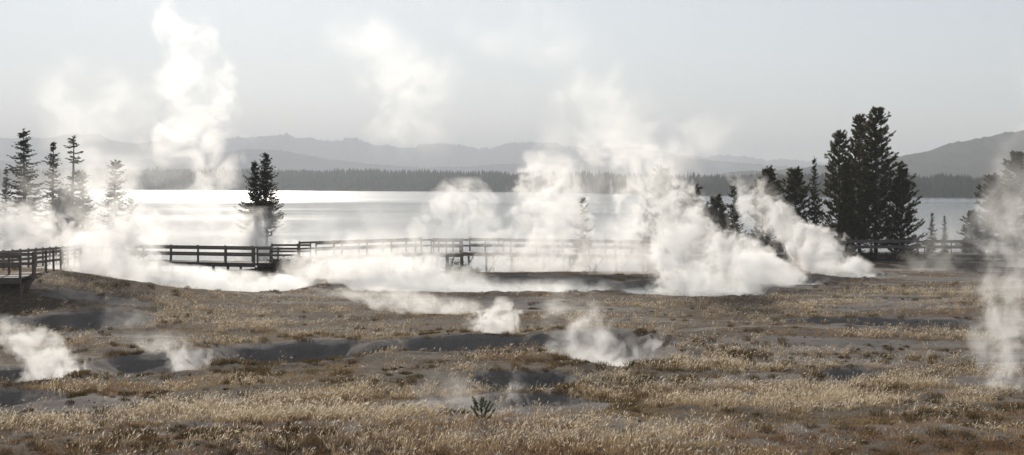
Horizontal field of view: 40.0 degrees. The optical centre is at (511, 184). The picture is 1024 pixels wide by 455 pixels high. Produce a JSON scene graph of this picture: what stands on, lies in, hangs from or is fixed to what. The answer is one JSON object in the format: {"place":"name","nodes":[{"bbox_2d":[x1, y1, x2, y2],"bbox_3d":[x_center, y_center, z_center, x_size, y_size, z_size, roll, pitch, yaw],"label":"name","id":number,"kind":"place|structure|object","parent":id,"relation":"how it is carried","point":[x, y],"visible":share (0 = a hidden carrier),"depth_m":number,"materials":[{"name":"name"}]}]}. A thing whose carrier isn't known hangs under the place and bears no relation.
{"place":"outdoors","nodes":[
{"label":"outdoors","id":0,"kind":"place"},
{"bbox_2d":[0,149,806,177],"bbox_3d":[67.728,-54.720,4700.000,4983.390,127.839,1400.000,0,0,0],"label":"foothill","id":1,"kind":"structure","parent":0,"point":[281,159],"depth_m":4585.21,"materials":[{"name":"grey"}]},
{"bbox_2d":[0,133,841,167],"bbox_3d":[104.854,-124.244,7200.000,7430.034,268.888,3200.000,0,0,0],"label":"mountain range","id":2,"kind":"structure","parent":0,"point":[96,148],"depth_m":6758.59,"materials":[{"name":"grey stone"}]},
{"bbox_2d":[0,182,1012,197],"bbox_3d":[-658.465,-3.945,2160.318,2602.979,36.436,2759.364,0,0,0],"label":"shore","id":3,"kind":"structure","parent":0,"point":[294,188],"depth_m":1796.58,"materials":[{"name":"grey"}]},
{"bbox_2d":[0,166,1023,197],"bbox_3d":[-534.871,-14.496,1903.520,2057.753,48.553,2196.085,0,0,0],"label":"forest","id":4,"kind":"object","parent":3,"relation":"on","point":[942,185],"visible":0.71,"depth_m":1649.39,"materials":[{"name":"plant"}]},
{"bbox_2d":[0,252,1023,454],"bbox_3d":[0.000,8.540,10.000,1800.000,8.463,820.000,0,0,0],"label":"ground","id":5,"kind":"structure","parent":0,"point":[598,344],"depth_m":53.93,"materials":[{"name":"soil"}]},
{"bbox_2d":[0,168,15,250],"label":"spruce tree","id":6,"kind":"object","parent":5,"relation":"on","point":[3,222],"visible":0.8,"depth_m":122.97,"materials":[{"name":"green plant"}]},
{"bbox_2d":[0,252,34,294],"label":"boardwalk","id":7,"kind":"structure","parent":5,"relation":"on","point":[9,278],"depth_m":65.83,"materials":[{"name":"wood"}]},
{"bbox_2d":[0,128,49,252],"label":"spruce tree","id":8,"kind":"object","parent":5,"relation":"on","point":[24,237],"visible":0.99,"depth_m":121.75,"materials":[{"name":"green plant"}]},
{"bbox_2d":[33,142,69,250],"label":"spruce tree","id":9,"kind":"object","parent":5,"relation":"on","point":[52,164],"visible":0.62,"depth_m":124.92,"materials":[{"name":"green plant"}]},
{"bbox_2d":[32,186,90,259],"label":"pine tree","id":10,"kind":"object","parent":5,"relation":"on","point":[65,205],"visible":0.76,"depth_m":118.61,"materials":[{"name":"green plant"}]},
{"bbox_2d":[0,244,124,276],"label":"boardwalk","id":11,"kind":"structure","parent":5,"relation":"on","point":[84,265],"depth_m":83.85,"materials":[{"name":"wood"}]},
{"bbox_2d":[49,135,93,261],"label":"spruce tree","id":12,"kind":"object","parent":5,"relation":"on","point":[76,161],"visible":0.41,"depth_m":125.80,"materials":[{"name":"green plant"}]},
{"bbox_2d":[57,170,106,269],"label":"spruce tree","id":13,"kind":"object","parent":5,"relation":"on","point":[85,208],"visible":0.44,"depth_m":124.06,"materials":[{"name":"green plant"}]},
{"bbox_2d":[82,160,142,270],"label":"spruce tree","id":14,"kind":"object","parent":5,"relation":"on","point":[112,216],"visible":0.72,"depth_m":120.71,"materials":[{"name":"green plant"}]},
{"bbox_2d":[112,197,150,271],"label":"spruce tree","id":15,"kind":"object","parent":5,"relation":"on","point":[130,230],"visible":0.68,"depth_m":119.04,"materials":[{"name":"green plant"}]},
{"bbox_2d":[117,244,270,271],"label":"boardwalk","id":16,"kind":"structure","parent":5,"relation":"on","point":[132,263],"depth_m":98.80,"materials":[{"name":"wood"}]},
{"bbox_2d":[157,282,312,291],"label":"hot spring pool","id":17,"kind":"structure","parent":5,"relation":"in","point":[247,286],"depth_m":88.11,"materials":[{"name":"liquid"}]},
{"bbox_2d":[234,152,285,260],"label":"fir tree","id":18,"kind":"object","parent":5,"relation":"on","point":[261,207],"visible":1,"depth_m":117.80,"materials":[{"name":"green plant"}]},
{"bbox_2d":[260,256,293,271],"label":"shrub","id":19,"kind":"object","parent":5,"relation":"on","point":[279,264],"visible":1,"depth_m":95.30,"materials":[{"name":"green plant"}]},
{"bbox_2d":[257,243,310,268],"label":"boardwalk","id":20,"kind":"structure","parent":5,"relation":"on","point":[278,249],"depth_m":96.65,"materials":[{"name":"wood"}]},
{"bbox_2d":[283,254,317,269],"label":"shrub","id":21,"kind":"object","parent":5,"relation":"on","point":[304,263],"visible":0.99,"depth_m":96.30,"materials":[{"name":"plant"}]},
{"bbox_2d":[298,237,439,271],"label":"boardwalk","id":22,"kind":"structure","parent":5,"relation":"on","point":[376,256],"depth_m":107.72,"materials":[{"name":"wood"}]},
{"bbox_2d":[431,238,462,271],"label":"boardwalk","id":23,"kind":"structure","parent":5,"relation":"on","point":[447,255],"depth_m":109.05,"materials":[{"name":"wood"}]},
{"bbox_2d":[442,258,468,271],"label":"shrub","id":24,"kind":"object","parent":5,"relation":"on","point":[452,268],"visible":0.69,"depth_m":105.87,"materials":[{"name":"plant"}]},
{"bbox_2d":[455,264,481,271],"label":"shrub","id":25,"kind":"object","parent":5,"relation":"on","point":[466,269],"visible":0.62,"depth_m":103.73,"materials":[{"name":"plant"}]},
{"bbox_2d":[351,281,604,291],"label":"hot spring pool","id":26,"kind":"structure","parent":5,"relation":"in","point":[481,286],"depth_m":87.25,"materials":[{"name":"liquid"}]},
{"bbox_2d":[471,395,495,421],"bbox_3d":[-0.678,5.400,33.600,0.619,0.749,0.620,0,0,11],"label":"pine sapling","id":27,"kind":"object","parent":5,"relation":"on","point":[475,402],"visible":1,"depth_m":33.59,"materials":[{"name":"green plant"}]},
{"bbox_2d":[0,253,1023,454],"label":"short brown grass","id":28,"kind":"structure","parent":5,"relation":"on","point":[785,439],"depth_m":35.64,"materials":[{"name":"brown plant"}]},
{"bbox_2d":[1,269,1023,454],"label":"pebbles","id":29,"kind":"object","parent":5,"relation":"on","point":[522,395],"visible":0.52,"depth_m":41.87,"materials":[{"name":"grey stone"}]},
{"bbox_2d":[507,256,541,271],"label":"shrub","id":30,"kind":"object","parent":5,"relation":"on","point":[527,266],"visible":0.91,"depth_m":103.79,"materials":[{"name":"plant"}]},
{"bbox_2d":[459,237,676,271],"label":"boardwalk","id":31,"kind":"structure","parent":5,"relation":"on","point":[563,256],"depth_m":108.42,"materials":[{"name":"wood"}]},
{"bbox_2d":[567,197,594,271],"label":"spruce tree","id":32,"kind":"object","parent":5,"relation":"on","point":[583,263],"visible":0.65,"depth_m":117.83,"materials":[{"name":"green plant"}]},
{"bbox_2d":[634,164,695,271],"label":"pine tree","id":33,"kind":"object","parent":5,"relation":"on","point":[662,224],"visible":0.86,"depth_m":120.57,"materials":[{"name":"green plant"}]},
{"bbox_2d":[620,286,763,296],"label":"hot spring pool","id":34,"kind":"structure","parent":5,"relation":"in","point":[696,291],"depth_m":84.22,"materials":[{"name":"liquid"}]},
{"bbox_2d":[666,183,721,271],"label":"pine tree","id":35,"kind":"object","parent":5,"relation":"on","point":[693,199],"visible":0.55,"depth_m":121.58,"materials":[{"name":"green plant"}]},
{"bbox_2d":[691,193,753,271],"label":"pine tree","id":36,"kind":"object","parent":5,"relation":"on","point":[716,217],"visible":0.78,"depth_m":118.64,"materials":[{"name":"green plant"}]},
{"bbox_2d":[665,239,789,271],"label":"boardwalk","id":37,"kind":"structure","parent":5,"relation":"on","point":[715,256],"depth_m":108.57,"materials":[{"name":"wood"}]},
{"bbox_2d":[720,177,752,270],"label":"spruce tree","id":38,"kind":"object","parent":5,"relation":"on","point":[735,217],"visible":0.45,"depth_m":124.06,"materials":[{"name":"green plant"}]},
{"bbox_2d":[722,258,761,271],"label":"shrub","id":39,"kind":"object","parent":5,"relation":"on","point":[739,266],"visible":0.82,"depth_m":102.85,"materials":[{"name":"plant"}]},
{"bbox_2d":[740,165,792,261],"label":"pine tree","id":40,"kind":"object","parent":5,"relation":"on","point":[771,193],"visible":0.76,"depth_m":123.63,"materials":[{"name":"green plant"}]},
{"bbox_2d":[746,282,823,284],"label":"hot spring pool","id":41,"kind":"structure","parent":5,"relation":"in","point":[793,283],"depth_m":89.89,"materials":[{"name":"liquid"}]},
{"bbox_2d":[772,165,822,252],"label":"pine tree","id":42,"kind":"object","parent":5,"relation":"on","point":[795,176],"visible":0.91,"depth_m":118.62,"materials":[{"name":"green plant"}]},
{"bbox_2d":[801,156,823,252],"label":"spruce tree","id":43,"kind":"object","parent":5,"relation":"on","point":[815,214],"visible":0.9,"depth_m":117.96,"materials":[{"name":"green plant"}]},
{"bbox_2d":[816,129,860,244],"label":"pine tree","id":44,"kind":"object","parent":5,"relation":"on","point":[836,148],"visible":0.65,"depth_m":118.63,"materials":[{"name":"green plant"}]},
{"bbox_2d":[828,184,870,252],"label":"pine tree","id":45,"kind":"object","parent":5,"relation":"on","point":[849,200],"visible":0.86,"depth_m":115.73,"materials":[{"name":"green plant"}]},
{"bbox_2d":[778,239,928,260],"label":"boardwalk","id":46,"kind":"structure","parent":5,"relation":"on","point":[841,256],"depth_m":111.24,"materials":[{"name":"wood"}]},
{"bbox_2d":[827,113,883,252],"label":"pine tree","id":47,"kind":"object","parent":5,"relation":"on","point":[858,119],"visible":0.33,"depth_m":120.77,"materials":[{"name":"green plant"}]},
{"bbox_2d":[833,275,887,277],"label":"hot spring pool","id":48,"kind":"structure","parent":5,"relation":"in","point":[858,276],"depth_m":96.71,"materials":[{"name":"liquid"}]},
{"bbox_2d":[849,247,886,260],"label":"shrub","id":49,"kind":"object","parent":5,"relation":"on","point":[866,256],"visible":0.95,"depth_m":110.61,"materials":[{"name":"green plant"}]},
{"bbox_2d":[840,105,907,252],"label":"pine tree","id":50,"kind":"object","parent":5,"relation":"on","point":[877,150],"visible":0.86,"depth_m":117.54,"materials":[{"name":"green plant"}]},
{"bbox_2d":[867,166,926,251],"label":"pine tree","id":51,"kind":"object","parent":5,"relation":"on","point":[899,202],"visible":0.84,"depth_m":116.63,"materials":[{"name":"green plant"}]},
{"bbox_2d":[885,246,919,261],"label":"shrub","id":52,"kind":"object","parent":5,"relation":"on","point":[899,256],"visible":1,"depth_m":109.67,"materials":[{"name":"green plant"}]},
{"bbox_2d":[925,213,938,252],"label":"spruce tree","id":53,"kind":"object","parent":5,"relation":"on","point":[931,234],"visible":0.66,"depth_m":115.91,"materials":[{"name":"green plant"}]},
{"bbox_2d":[939,216,949,252],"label":"spruce tree","id":54,"kind":"object","parent":5,"relation":"on","point":[945,238],"visible":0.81,"depth_m":116.99,"materials":[{"name":"green plant"}]},
{"bbox_2d":[955,209,986,258],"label":"pine tree","id":55,"kind":"object","parent":5,"relation":"on","point":[971,215],"visible":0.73,"depth_m":113.83,"materials":[{"name":"green plant"}]},
{"bbox_2d":[924,239,1023,260],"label":"boardwalk","id":56,"kind":"structure","parent":5,"relation":"on","point":[978,256],"depth_m":110.58,"materials":[{"name":"wood"}]},
{"bbox_2d":[969,172,1019,258],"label":"pine tree","id":57,"kind":"object","parent":5,"relation":"on","point":[990,205],"visible":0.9,"depth_m":112.65,"materials":[{"name":"green plant"}]},
{"bbox_2d":[987,150,1023,259],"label":"pine tree","id":58,"kind":"object","parent":5,"relation":"on","point":[1015,192],"visible":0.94,"depth_m":111.71,"materials":[{"name":"green plant"}]},
{"bbox_2d":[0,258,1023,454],"bbox_3d":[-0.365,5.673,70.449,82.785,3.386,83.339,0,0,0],"label":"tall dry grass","id":59,"kind":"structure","parent":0,"point":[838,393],"depth_m":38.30,"materials":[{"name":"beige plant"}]},
{"bbox_2d":[0,189,1023,271],"bbox_3d":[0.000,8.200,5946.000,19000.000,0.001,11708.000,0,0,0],"label":"lake","id":60,"kind":"structure","parent":0,"point":[191,217],"depth_m":310.02,"materials":[{"name":"grey liquid"}]},
{"bbox_2d":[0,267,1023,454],"bbox_3d":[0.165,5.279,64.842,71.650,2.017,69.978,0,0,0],"label":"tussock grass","id":61,"kind":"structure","parent":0,"point":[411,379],"depth_m":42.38,"materials":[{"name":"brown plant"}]},
{"bbox_2d":[0,0,1023,163],"label":"sky","id":62,"kind":"structure","parent":0,"point":[767,80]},
{"bbox_2d":[715,130,1023,179],"bbox_3d":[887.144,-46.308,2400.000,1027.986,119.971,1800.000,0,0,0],"label":"wooded hill","id":63,"kind":"structure","parent":0,"point":[977,157],"depth_m":2243.21,"materials":[{"name":"grey plant"}]}
]}

